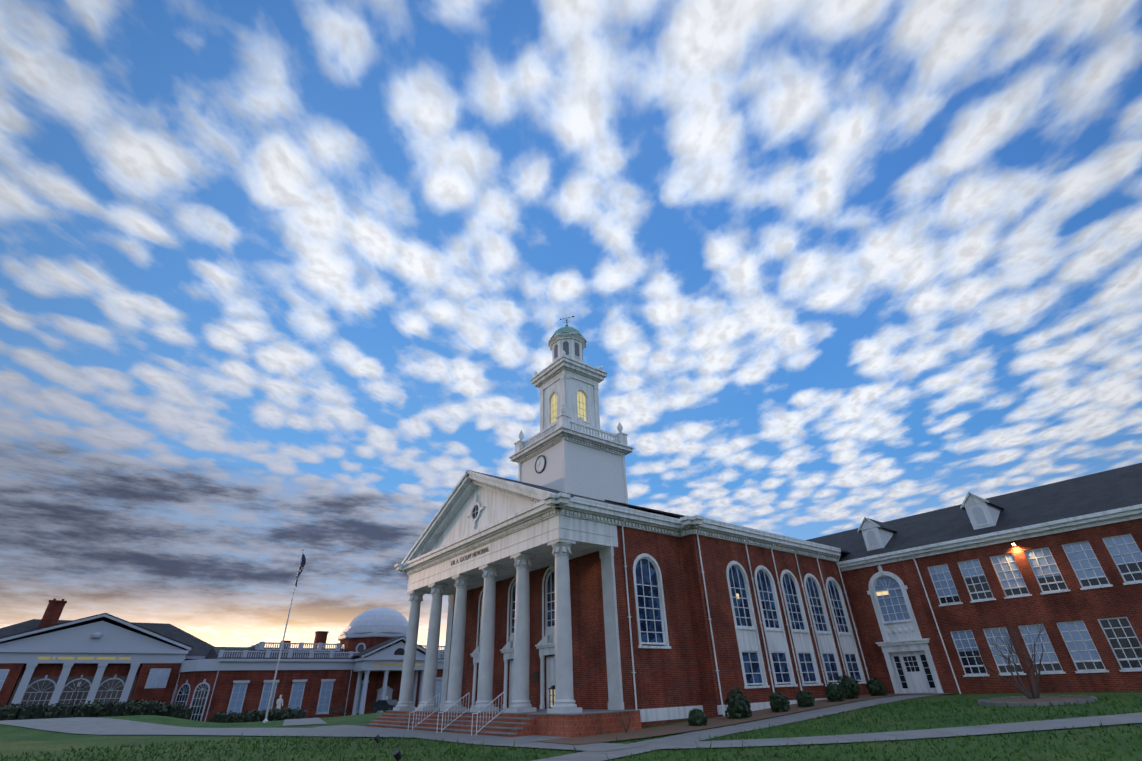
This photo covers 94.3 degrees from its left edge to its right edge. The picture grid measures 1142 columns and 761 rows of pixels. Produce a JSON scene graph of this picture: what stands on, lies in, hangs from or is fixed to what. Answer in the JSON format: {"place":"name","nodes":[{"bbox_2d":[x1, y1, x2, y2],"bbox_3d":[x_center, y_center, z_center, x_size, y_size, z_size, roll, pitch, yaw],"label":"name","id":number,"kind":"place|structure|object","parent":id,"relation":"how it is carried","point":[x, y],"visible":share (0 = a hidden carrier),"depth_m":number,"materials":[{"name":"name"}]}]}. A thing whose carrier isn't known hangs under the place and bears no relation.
{"place":"outdoors","nodes":[
{"label":"outdoors","id":0,"kind":"place"},
{"bbox_2d":[276,695,282,708],"bbox_3d":[-33.186,37.210,60.051,0.900,2.800,0.900,20,-37,-33],"label":"statue","id":1,"kind":"object","parent":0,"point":[279,701],"visible":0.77,"depth_m":60.23,"materials":[{"name":"grey stone"}]},
{"bbox_2d":[0,690,1141,760],"bbox_3d":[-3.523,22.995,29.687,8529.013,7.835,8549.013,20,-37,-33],"label":"ground","id":2,"kind":"structure","parent":0,"point":[16,740],"depth_m":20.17,"materials":[{"name":"green plant"}]},
{"bbox_2d":[71,678,82,705],"bbox_3d":[-51.223,33.007,54.456,0.416,4.400,0.480,20,-37,-33],"label":"lamp post","id":3,"kind":"object","parent":2,"relation":"on","point":[80,681],"visible":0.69,"depth_m":55.08,"materials":[{"name":"black metal"}]},
{"bbox_2d":[0,598,214,708],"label":"brick building","id":4,"kind":"structure","parent":2,"relation":"on","point":[49,658],"depth_m":65.56,"materials":[{"name":"red brick"}]},
{"bbox_2d":[0,698,304,722],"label":"hedge foliage","id":5,"kind":"object","parent":2,"relation":"on","point":[13,711],"visible":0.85,"depth_m":49.40,"materials":[{"name":"green plant"}]},
{"bbox_2d":[262,549,305,722],"bbox_3d":[-26.266,23.069,49.190,0.947,14.620,0.418,-10,-31,13],"label":"flagpole","id":6,"kind":"object","parent":2,"relation":"on","point":[302,565],"visible":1,"depth_m":49.21,"materials":[{"name":"silver metal"}]},
{"bbox_2d":[170,607,444,721],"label":"domed hall","id":7,"kind":"structure","parent":2,"relation":"on","point":[357,669],"depth_m":73.37,"materials":[{"name":"red brick"}]},
{"bbox_2d":[330,707,347,716],"bbox_3d":[-25.022,35.752,57.205,0.575,0.900,1.900,-16,-33,23],"label":"bench","id":8,"kind":"object","parent":2,"relation":"on","point":[336,709],"visible":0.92,"depth_m":57.22,"materials":[{"name":"black metal"}]},
{"bbox_2d":[371,700,397,712],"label":"car","id":9,"kind":"object","parent":2,"relation":"on","point":[383,705],"visible":0.75,"depth_m":66.91,"materials":[{"name":"grey paint"}]},
{"bbox_2d":[374,735,401,760],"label":"ground spotlights","id":10,"kind":"object","parent":2,"relation":"on","point":[396,753],"visible":1,"depth_m":15.16,"materials":[{"name":"black metal"}]},
{"bbox_2d":[365,316,870,736],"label":"chapel","id":11,"kind":"structure","parent":2,"relation":"on","point":[585,598],"depth_m":31.32,"materials":[{"name":"brick"}]},
{"bbox_2d":[451,547,487,565],"bbox_3d":[-6.454,11.157,33.592,0.030,0.294,4.953,20,-37,-33],"label":"building lettering","id":12,"kind":"object","parent":11,"relation":"attached to","point":[484,550],"visible":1,"depth_m":33.35,"materials":[{"name":"black metal"}]},
{"bbox_2d":[537,694,1097,744],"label":"mulch beds","id":13,"kind":"object","parent":2,"relation":"on","point":[795,708],"depth_m":23.32,"materials":[{"name":"soil"}]},
{"bbox_2d":[688,675,887,725],"bbox_3d":[12.582,17.321,29.038,17.983,1.995,1.614,20,-37,-33],"label":"shrub foliage","id":14,"kind":"object","parent":13,"relation":"on","point":[739,703],"visible":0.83,"depth_m":28.54,"materials":[{"name":"green plant"}]},
{"bbox_2d":[806,463,1141,694],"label":"wing","id":15,"kind":"structure","parent":2,"relation":"on","point":[927,590],"depth_m":32.92,"materials":[{"name":"red brick"}]},
{"bbox_2d":[0,693,1141,760],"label":"walk pavement","id":16,"kind":"structure","parent":0,"point":[111,726],"depth_m":21.84,"materials":[{"name":"grey concrete"}]},
{"bbox_2d":[0,0,1141,649],"label":"sky","id":17,"kind":"structure","parent":0,"point":[276,276],"materials":[{"name":"blue"}]}
]}

